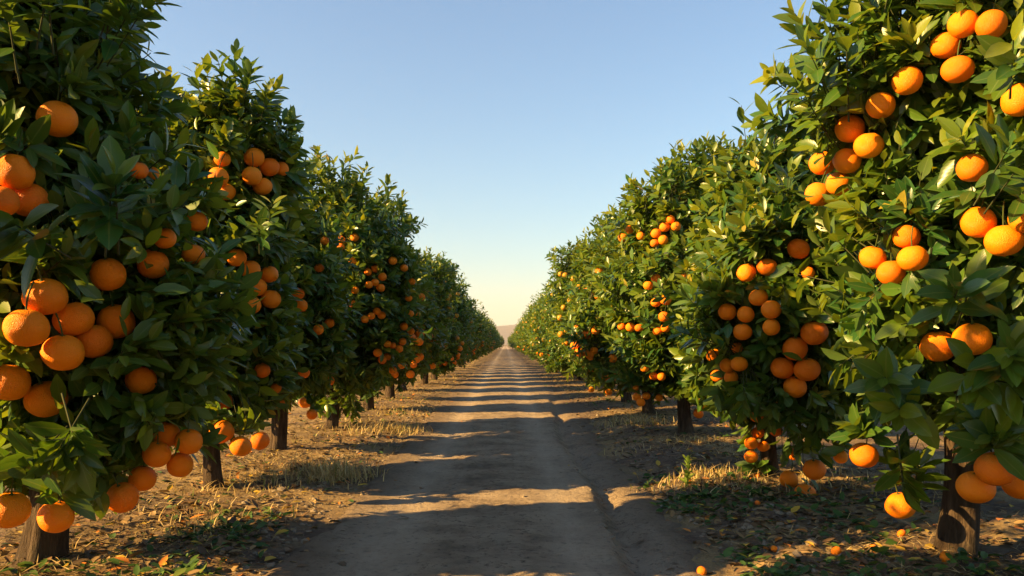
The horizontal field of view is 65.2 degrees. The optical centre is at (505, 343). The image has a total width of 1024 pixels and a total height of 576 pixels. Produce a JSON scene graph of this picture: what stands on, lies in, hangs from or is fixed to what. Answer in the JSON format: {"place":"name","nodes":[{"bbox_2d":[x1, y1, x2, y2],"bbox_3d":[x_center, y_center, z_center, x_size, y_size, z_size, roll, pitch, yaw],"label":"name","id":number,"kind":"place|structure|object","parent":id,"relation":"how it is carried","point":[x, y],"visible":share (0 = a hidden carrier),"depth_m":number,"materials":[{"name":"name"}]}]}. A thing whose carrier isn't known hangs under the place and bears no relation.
{"place":"outdoors","nodes":[
{"label":"outdoors","id":0,"kind":"place"},
{"bbox_2d":[264,346,705,575],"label":"dirt track","id":1,"kind":"structure","parent":0,"point":[540,529],"depth_m":4.97,"materials":[{"name":"soil"}]},
{"bbox_2d":[496,324,516,344],"bbox_3d":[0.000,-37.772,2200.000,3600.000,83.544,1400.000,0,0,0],"label":"hills","id":2,"kind":"structure","parent":0,"point":[505,331],"depth_m":1740.52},
{"bbox_2d":[0,345,1023,575],"bbox_3d":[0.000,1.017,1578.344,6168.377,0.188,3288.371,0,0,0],"label":"ground","id":3,"kind":"structure","parent":0,"point":[705,559],"depth_m":5.21,"materials":[{"name":"soil"}]},
{"bbox_2d":[0,0,264,564],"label":"orange tree","id":4,"kind":"object","parent":3,"relation":"on","point":[91,435],"visible":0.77,"depth_m":3.13,"materials":[{"name":"green plant"}]},
{"bbox_2d":[0,186,19,214],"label":"orange","id":5,"kind":"object","parent":4,"relation":"attached to","point":[9,201],"visible":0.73,"depth_m":2.83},
{"bbox_2d":[0,361,30,400],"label":"orange","id":6,"kind":"object","parent":4,"relation":"attached to","point":[15,382],"visible":0.95,"depth_m":2.92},
{"bbox_2d":[0,477,31,528],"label":"orange","id":7,"kind":"object","parent":4,"relation":"attached to","point":[15,508],"visible":0.97,"depth_m":2.76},
{"bbox_2d":[0,130,35,189],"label":"orange","id":8,"kind":"object","parent":4,"relation":"attached to","point":[17,172],"visible":0.98,"depth_m":2.86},
{"bbox_2d":[2,281,50,346],"bbox_3d":[-1.688,-0.106,2.819,0.149,0.234,0.150,0,2,-4],"label":"orange","id":9,"kind":"object","parent":4,"relation":"attached to","point":[25,327],"visible":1,"depth_m":2.77,"materials":[{"name":"food"}]},
{"bbox_2d":[12,184,48,216],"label":"orange","id":10,"kind":"object","parent":4,"relation":"attached to","point":[32,196],"visible":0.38,"depth_m":2.96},
{"bbox_2d":[21,264,68,314],"bbox_3d":[-1.672,-0.210,2.906,0.148,0.211,0.146,0,0,-44],"label":"orange","id":11,"kind":"object","parent":4,"relation":"attached to","point":[48,296],"visible":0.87,"depth_m":2.86,"materials":[{"name":"food"}]},
{"bbox_2d":[23,373,68,417],"bbox_3d":[-1.766,0.170,3.074,0.150,0.223,0.155,0,0,-21],"label":"orange","id":12,"kind":"object","parent":4,"relation":"attached to","point":[38,399],"visible":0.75,"depth_m":3.01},
{"bbox_2d":[37,490,74,532],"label":"orange","id":13,"kind":"object","parent":4,"relation":"attached to","point":[58,516],"visible":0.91,"depth_m":2.91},
{"bbox_2d":[35,74,78,136],"bbox_3d":[-1.720,-0.913,3.069,0.146,0.239,0.139,-1,-3,-4],"label":"orange","id":14,"kind":"object","parent":4,"relation":"attached to","point":[64,120],"visible":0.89,"depth_m":3.03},
{"bbox_2d":[40,313,84,370],"bbox_3d":[-1.626,-0.017,2.931,0.145,0.234,0.155,-4,11,-33],"label":"orange","id":15,"kind":"object","parent":4,"relation":"attached to","point":[61,352],"visible":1,"depth_m":2.89,"materials":[{"name":"food"}]},
{"bbox_2d":[52,277,94,335],"bbox_3d":[-1.641,-0.139,3.013,0.147,0.220,0.144,-13,10,1],"label":"orange","id":16,"kind":"object","parent":4,"relation":"attached to","point":[76,318],"visible":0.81,"depth_m":2.97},
{"bbox_2d":[76,325,113,357],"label":"orange","id":17,"kind":"object","parent":4,"relation":"attached to","point":[97,341],"visible":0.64,"depth_m":3.06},
{"bbox_2d":[89,246,126,290],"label":"orange","id":18,"kind":"object","parent":4,"relation":"attached to","point":[107,274],"visible":0.94,"depth_m":3.11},
{"bbox_2d":[96,291,135,338],"bbox_3d":[-1.572,-0.139,3.210,0.151,0.238,0.143,8,21,32],"label":"orange","id":19,"kind":"object","parent":4,"relation":"attached to","point":[108,318],"visible":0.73,"depth_m":3.17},
{"bbox_2d":[107,472,138,512],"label":"orange","id":20,"kind":"object","parent":4,"relation":"attached to","point":[123,497],"visible":0.98,"depth_m":3.21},
{"bbox_2d":[130,149,148,178],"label":"orange","id":21,"kind":"object","parent":4,"relation":"attached to","point":[143,172],"visible":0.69,"depth_m":3.23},
{"bbox_2d":[125,366,156,393],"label":"orange","id":22,"kind":"object","parent":4,"relation":"attached to","point":[142,380],"visible":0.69,"depth_m":3.25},
{"bbox_2d":[128,461,156,490],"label":"orange","id":23,"kind":"object","parent":4,"relation":"attached to","point":[142,478],"visible":0.86,"depth_m":3.39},
{"bbox_2d":[136,246,168,278],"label":"orange","id":24,"kind":"object","parent":4,"relation":"attached to","point":[159,261],"visible":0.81,"depth_m":3.30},
{"bbox_2d":[142,434,171,467],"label":"orange","id":25,"kind":"object","parent":4,"relation":"attached to","point":[157,454],"visible":0.9,"depth_m":3.33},
{"bbox_2d":[155,213,176,248],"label":"orange","id":26,"kind":"object","parent":4,"relation":"attached to","point":[168,242],"visible":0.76,"depth_m":3.26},
{"bbox_2d":[153,421,179,446],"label":"orange","id":27,"kind":"object","parent":4,"relation":"attached to","point":[167,436],"visible":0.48,"depth_m":3.42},
{"bbox_2d":[166,452,193,476],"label":"orange","id":28,"kind":"object","parent":4,"relation":"attached to","point":[178,464],"visible":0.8,"depth_m":3.41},
{"bbox_2d":[174,412,202,453],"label":"orange","id":29,"kind":"object","parent":4,"relation":"attached to","point":[191,441],"visible":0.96,"depth_m":3.37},
{"bbox_2d":[181,234,204,263],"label":"orange","id":30,"kind":"object","parent":4,"relation":"attached to","point":[194,253],"visible":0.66,"depth_m":3.50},
{"bbox_2d":[187,196,207,231],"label":"orange","id":31,"kind":"object","parent":4,"relation":"attached to","point":[199,220],"visible":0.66,"depth_m":3.53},
{"bbox_2d":[130,38,321,488],"bbox_3d":[-2.063,-0.479,5.522,2.392,3.072,1.931,0,0,37],"label":"orange tree","id":32,"kind":"object","parent":3,"relation":"on","point":[229,119],"visible":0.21,"depth_m":5.24,"materials":[{"name":"green plant"}]},
{"bbox_2d":[208,154,228,185],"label":"orange","id":33,"kind":"object","parent":32,"relation":"attached to","point":[220,171],"visible":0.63,"depth_m":4.94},
{"bbox_2d":[209,405,234,443],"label":"orange","id":34,"kind":"object","parent":32,"relation":"attached to","point":[227,429],"visible":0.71,"depth_m":4.71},
{"bbox_2d":[214,149,230,166],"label":"orange","id":35,"kind":"object","parent":32,"relation":"attached to","point":[226,160],"visible":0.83,"depth_m":5.01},
{"bbox_2d":[227,246,246,265],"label":"orange","id":36,"kind":"object","parent":32,"relation":"attached to","point":[239,257],"visible":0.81,"depth_m":5.03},
{"bbox_2d":[229,423,251,455],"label":"orange","id":37,"kind":"object","parent":32,"relation":"attached to","point":[240,446],"visible":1,"depth_m":4.71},
{"bbox_2d":[242,254,260,275],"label":"orange","id":38,"kind":"object","parent":32,"relation":"attached to","point":[253,266],"visible":0.46,"depth_m":5.12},
{"bbox_2d":[242,152,261,184],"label":"orange","id":39,"kind":"object","parent":32,"relation":"attached to","point":[251,175],"visible":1,"depth_m":5.10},
{"bbox_2d":[244,133,264,166],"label":"orange","id":40,"kind":"object","parent":32,"relation":"attached to","point":[258,157],"visible":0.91,"depth_m":5.15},
{"bbox_2d":[250,432,269,449],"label":"orange","id":41,"kind":"object","parent":32,"relation":"attached to","point":[260,440],"visible":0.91,"depth_m":5.00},
{"bbox_2d":[254,362,269,377],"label":"orange","id":42,"kind":"object","parent":32,"relation":"attached to","point":[262,370],"visible":0.93,"depth_m":5.22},
{"bbox_2d":[252,166,272,194],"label":"orange","id":43,"kind":"object","parent":32,"relation":"attached to","point":[264,186],"visible":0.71,"depth_m":5.21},
{"bbox_2d":[259,148,279,175],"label":"orange","id":44,"kind":"object","parent":32,"relation":"attached to","point":[269,166],"visible":0.91,"depth_m":5.25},
{"bbox_2d":[261,255,278,282],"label":"orange","id":45,"kind":"object","parent":32,"relation":"attached to","point":[270,274],"visible":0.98,"depth_m":5.28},
{"bbox_2d":[260,281,280,308],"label":"orange","id":46,"kind":"object","parent":32,"relation":"attached to","point":[271,299],"visible":0.95,"depth_m":5.28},
{"bbox_2d":[267,193,364,450],"bbox_3d":[-2.240,-0.362,7.356,1.864,2.842,2.097,0,0,-42],"label":"orange tree","id":47,"kind":"object","parent":3,"relation":"on","point":[326,290],"visible":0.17,"depth_m":7.10,"materials":[{"name":"green plant"}]},
{"bbox_2d":[300,143,436,428],"bbox_3d":[-1.957,-0.614,9.271,2.234,3.303,2.229,0,0,0],"label":"orange tree","id":48,"kind":"object","parent":3,"relation":"on","point":[378,244],"visible":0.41,"depth_m":8.90,"materials":[{"name":"green plant"}]},
{"bbox_2d":[345,169,452,410],"bbox_3d":[-1.969,-0.730,11.846,2.380,3.520,2.064,0,0,0],"label":"orange tree","id":49,"kind":"object","parent":3,"relation":"on","point":[422,367],"visible":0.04,"depth_m":11.59,"materials":[{"name":"green plant"}]},
{"bbox_2d":[384,249,441,398],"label":"orange tree","id":50,"kind":"object","parent":3,"relation":"on","point":[389,392],"depth_m":14.05,"materials":[{"name":"green plant"}]},
{"bbox_2d":[397,246,460,391],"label":"orange tree","id":51,"kind":"object","parent":3,"relation":"on","point":[434,268],"visible":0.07,"depth_m":16.47,"materials":[{"name":"green plant"}]},
{"bbox_2d":[420,303,468,384],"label":"orange tree","id":52,"kind":"object","parent":3,"relation":"on","point":[452,345],"visible":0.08,"depth_m":18.94,"materials":[{"name":"green plant"}]},
{"bbox_2d":[428,251,476,379],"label":"orange tree","id":53,"kind":"object","parent":3,"relation":"on","point":[462,312],"visible":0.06,"depth_m":21.45,"materials":[{"name":"green plant"}]},
{"bbox_2d":[435,254,478,376],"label":"orange tree","id":54,"kind":"object","parent":3,"relation":"on","point":[469,301],"visible":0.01,"depth_m":23.85,"materials":[{"name":"green plant"}]},
{"bbox_2d":[462,293,488,361],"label":"orange tree","id":55,"kind":"object","parent":3,"relation":"on","point":[474,343],"visible":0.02,"depth_m":31.22,"materials":[{"name":"green plant"}]},
{"bbox_2d":[457,298,496,366],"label":"orange tree","id":56,"kind":"object","parent":3,"relation":"on","point":[479,328],"visible":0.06,"depth_m":33.96,"materials":[{"name":"green plant"}]},
{"bbox_2d":[72,358,941,555],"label":"dry grass","id":57,"kind":"structure","parent":3,"relation":"on","point":[340,472],"depth_m":5.82,"materials":[{"name":"plant"}]},
{"bbox_2d":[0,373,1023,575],"bbox_3d":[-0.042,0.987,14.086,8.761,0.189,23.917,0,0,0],"label":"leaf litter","id":58,"kind":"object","parent":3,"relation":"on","point":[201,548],"visible":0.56,"depth_m":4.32,"materials":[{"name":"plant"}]},
{"bbox_2d":[0,397,1023,575],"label":"weeds","id":59,"kind":"object","parent":3,"relation":"on","point":[961,554],"visible":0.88,"depth_m":3.84,"materials":[{"name":"green plant"}]},
{"bbox_2d":[0,363,1023,575],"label":"straw","id":60,"kind":"object","parent":3,"relation":"on","point":[280,498],"visible":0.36,"depth_m":4.23,"materials":[{"name":"beige plant"}]},
{"bbox_2d":[518,293,567,373],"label":"orange tree","id":61,"kind":"object","parent":3,"relation":"on","point":[536,313],"visible":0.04,"depth_m":26.00,"materials":[{"name":"green plant"}]},
{"bbox_2d":[521,258,576,376],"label":"orange tree","id":62,"kind":"object","parent":3,"relation":"on","point":[551,298],"visible":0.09,"depth_m":23.52,"materials":[{"name":"green plant"}]},
{"bbox_2d":[538,301,582,380],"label":"orange tree","id":63,"kind":"object","parent":3,"relation":"on","point":[560,364],"visible":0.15,"depth_m":21.02,"materials":[{"name":"green plant"}]},
{"bbox_2d":[407,271,575,365],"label":"distant oranges","id":64,"kind":"object","parent":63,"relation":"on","point":[560,334],"visible":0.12,"depth_m":18.93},
{"bbox_2d":[544,227,613,392],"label":"orange tree","id":65,"kind":"object","parent":3,"relation":"on","point":[557,284],"visible":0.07,"depth_m":15.95,"materials":[{"name":"green plant"}]},
{"bbox_2d":[560,203,631,401],"bbox_3d":[2.160,-0.682,13.454,2.419,3.427,2.047,0,0,0],"label":"orange tree","id":66,"kind":"object","parent":3,"relation":"on","point":[588,252],"visible":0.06,"depth_m":13.40,"materials":[{"name":"green plant"}]},
{"bbox_2d":[559,194,662,413],"bbox_3d":[1.981,-0.573,11.135,2.542,3.208,2.093,0,0,0],"label":"orange tree","id":67,"kind":"object","parent":3,"relation":"on","point":[585,317],"visible":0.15,"depth_m":10.88,"materials":[{"name":"green plant"}]},
{"bbox_2d":[587,131,748,432],"bbox_3d":[1.959,-0.615,8.554,2.188,3.272,2.092,0,0,0],"label":"orange tree","id":68,"kind":"object","parent":3,"relation":"on","point":[672,188],"visible":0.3,"depth_m":8.23,"materials":[{"name":"green plant"}]},
{"bbox_2d":[678,454,696,487],"bbox_3d":[1.256,0.875,5.500,0.130,0.231,0.123,0,0,0],"label":"weed plant","id":69,"kind":"object","parent":3,"relation":"on","point":[687,474],"visible":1,"depth_m":5.50,"materials":[{"name":"green plant"}]},
{"bbox_2d":[651,96,871,492],"bbox_3d":[1.965,-0.421,5.615,1.941,2.890,2.462,0,0,0],"label":"orange tree","id":70,"kind":"object","parent":3,"relation":"on","point":[748,208],"visible":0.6,"depth_m":4.88,"materials":[{"name":"green plant"}]},
{"bbox_2d":[718,303,736,319],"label":"orange","id":71,"kind":"object","parent":70,"relation":"attached to","point":[728,311],"visible":0.93,"depth_m":4.80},
{"bbox_2d":[731,345,747,371],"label":"orange","id":72,"kind":"object","parent":70,"relation":"attached to","point":[739,364],"visible":1,"depth_m":4.78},
{"bbox_2d":[733,322,751,339],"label":"orange","id":73,"kind":"object","parent":70,"relation":"attached to","point":[741,331],"visible":1,"depth_m":4.69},
{"bbox_2d":[736,251,755,281],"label":"orange","id":74,"kind":"object","parent":70,"relation":"attached to","point":[745,272],"visible":0.97,"depth_m":4.71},
{"bbox_2d":[737,303,754,322],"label":"orange","id":75,"kind":"object","parent":70,"relation":"attached to","point":[745,314],"visible":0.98,"depth_m":4.67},
{"bbox_2d":[748,277,767,305],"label":"orange","id":76,"kind":"object","parent":70,"relation":"attached to","point":[758,297],"visible":0.95,"depth_m":4.61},
{"bbox_2d":[757,249,776,275],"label":"orange","id":77,"kind":"object","parent":70,"relation":"attached to","point":[766,267],"visible":0.98,"depth_m":4.61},
{"bbox_2d":[762,319,779,335],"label":"orange","id":78,"kind":"object","parent":70,"relation":"attached to","point":[770,327],"visible":0.94,"depth_m":4.57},
{"bbox_2d":[761,287,781,318],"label":"orange","id":79,"kind":"object","parent":70,"relation":"attached to","point":[771,309],"visible":0.96,"depth_m":4.53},
{"bbox_2d":[770,357,793,378],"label":"orange","id":80,"kind":"object","parent":70,"relation":"attached to","point":[781,367],"visible":0.91,"depth_m":4.68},
{"bbox_2d":[779,458,798,487],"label":"orange","id":81,"kind":"object","parent":70,"relation":"attached to","point":[789,477],"visible":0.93,"depth_m":5.36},
{"bbox_2d":[782,336,807,359],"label":"orange","id":82,"kind":"object","parent":70,"relation":"attached to","point":[798,346],"visible":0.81,"depth_m":4.58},
{"bbox_2d":[783,361,806,397],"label":"orange","id":83,"kind":"object","parent":70,"relation":"attached to","point":[794,387],"visible":0.84,"depth_m":4.69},
{"bbox_2d":[787,223,809,258],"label":"orange","id":84,"kind":"object","parent":70,"relation":"attached to","point":[798,248],"visible":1,"depth_m":4.57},
{"bbox_2d":[793,344,820,380],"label":"orange","id":85,"kind":"object","parent":70,"relation":"attached to","point":[807,369],"visible":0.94,"depth_m":4.60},
{"bbox_2d":[800,305,828,344],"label":"orange","id":86,"kind":"object","parent":70,"relation":"attached to","point":[812,332],"visible":0.94,"depth_m":4.51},
{"bbox_2d":[803,447,825,479],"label":"orange","id":87,"kind":"object","parent":70,"relation":"attached to","point":[814,469],"visible":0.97,"depth_m":5.10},
{"bbox_2d":[740,0,1023,558],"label":"orange tree","id":88,"kind":"object","parent":3,"relation":"on","point":[932,127],"visible":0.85,"depth_m":3.29,"materials":[{"name":"green plant"}]},
{"bbox_2d":[805,165,830,205],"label":"orange","id":89,"kind":"object","parent":88,"relation":"attached to","point":[817,190],"visible":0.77,"depth_m":4.26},
{"bbox_2d":[809,151,834,174],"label":"orange","id":90,"kind":"object","parent":88,"relation":"attached to","point":[818,168],"visible":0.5,"depth_m":4.26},
{"bbox_2d":[825,172,849,195],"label":"orange","id":91,"kind":"object","parent":88,"relation":"attached to","point":[832,185],"visible":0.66,"depth_m":3.83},
{"bbox_2d":[832,142,861,173],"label":"orange","id":92,"kind":"object","parent":88,"relation":"attached to","point":[846,160],"visible":0.85,"depth_m":3.62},
{"bbox_2d":[834,113,864,142],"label":"orange","id":93,"kind":"object","parent":88,"relation":"attached to","point":[852,130],"visible":0.88,"depth_m":3.55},
{"bbox_2d":[849,430,878,467],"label":"orange","id":94,"kind":"object","parent":88,"relation":"attached to","point":[865,455],"visible":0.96,"depth_m":3.54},
{"bbox_2d":[853,117,884,158],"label":"orange","id":95,"kind":"object","parent":88,"relation":"attached to","point":[868,145],"visible":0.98,"depth_m":3.43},
{"bbox_2d":[859,230,886,268],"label":"orange","id":96,"kind":"object","parent":88,"relation":"attached to","point":[872,257],"visible":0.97,"depth_m":3.40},
{"bbox_2d":[865,83,895,118],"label":"orange","id":97,"kind":"object","parent":88,"relation":"attached to","point":[881,104],"visible":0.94,"depth_m":3.34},
{"bbox_2d":[876,244,905,283],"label":"orange","id":98,"kind":"object","parent":88,"relation":"attached to","point":[891,270],"visible":0.87,"depth_m":3.33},
{"bbox_2d":[884,484,915,518],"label":"orange","id":99,"kind":"object","parent":88,"relation":"attached to","point":[896,505],"visible":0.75,"depth_m":3.54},
{"bbox_2d":[892,221,920,247],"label":"orange","id":100,"kind":"object","parent":88,"relation":"attached to","point":[901,236],"visible":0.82,"depth_m":3.25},
{"bbox_2d":[891,47,923,94],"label":"orange","id":101,"kind":"object","parent":88,"relation":"attached to","point":[907,80],"visible":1,"depth_m":3.22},
{"bbox_2d":[896,226,928,270],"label":"orange","id":102,"kind":"object","parent":88,"relation":"attached to","point":[912,258],"visible":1,"depth_m":3.19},
{"bbox_2d":[919,318,953,361],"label":"orange","id":103,"kind":"object","parent":88,"relation":"attached to","point":[933,346],"visible":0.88,"depth_m":3.27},
{"bbox_2d":[930,32,961,58],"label":"orange","id":104,"kind":"object","parent":88,"relation":"attached to","point":[943,45],"visible":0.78,"depth_m":3.16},
{"bbox_2d":[940,38,974,82],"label":"orange","id":105,"kind":"object","parent":88,"relation":"attached to","point":[958,68],"visible":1,"depth_m":3.07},
{"bbox_2d":[947,2,978,37],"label":"orange","id":106,"kind":"object","parent":88,"relation":"attached to","point":[961,24],"visible":0.9,"depth_m":3.05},
{"bbox_2d":[951,316,992,354],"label":"orange","id":107,"kind":"object","parent":88,"relation":"attached to","point":[977,338],"visible":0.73,"depth_m":3.12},
{"bbox_2d":[956,138,988,181],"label":"orange","id":108,"kind":"object","parent":88,"relation":"attached to","point":[974,167],"visible":0.92,"depth_m":3.00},
{"bbox_2d":[955,460,995,502],"bbox_3d":[1.755,0.494,2.984,0.134,0.203,0.135,-11,13,-14],"label":"orange","id":109,"kind":"object","parent":88,"relation":"attached to","point":[971,486],"visible":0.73,"depth_m":2.95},
{"bbox_2d":[960,197,996,237],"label":"orange","id":110,"kind":"object","parent":88,"relation":"attached to","point":[975,222],"visible":0.9,"depth_m":3.01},
{"bbox_2d":[975,0,1007,36],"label":"orange","id":111,"kind":"object","parent":88,"relation":"attached to","point":[993,22],"visible":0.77,"depth_m":2.96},
{"bbox_2d":[973,448,1015,485],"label":"orange","id":112,"kind":"object","parent":88,"relation":"attached to","point":[989,468],"visible":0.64,"depth_m":2.85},
{"bbox_2d":[984,200,1023,256],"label":"orange","id":113,"kind":"object","parent":88,"relation":"attached to","point":[1003,240],"visible":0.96,"depth_m":2.92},
{"bbox_2d":[1000,83,1023,116],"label":"orange","id":114,"kind":"object","parent":88,"relation":"attached to","point":[1013,106],"visible":0.88,"depth_m":2.95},
{"bbox_2d":[1001,463,1023,498],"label":"orange","id":115,"kind":"object","parent":88,"relation":"attached to","point":[1014,488],"visible":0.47,"depth_m":3.04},
{"bbox_2d":[1008,193,1023,232],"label":"orange","id":116,"kind":"object","parent":88,"relation":"attached to","point":[1017,225],"visible":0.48,"depth_m":2.84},
{"bbox_2d":[120,0,904,325],"label":"sky","id":117,"kind":"structure","parent":0,"point":[507,126],"materials":[{"name":"blue"}]},
{"bbox_2d":[131,400,903,575],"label":"soil clods","id":118,"kind":"object","parent":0,"point":[797,553],"visible":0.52,"depth_m":4.66,"materials":[{"name":"soil"}]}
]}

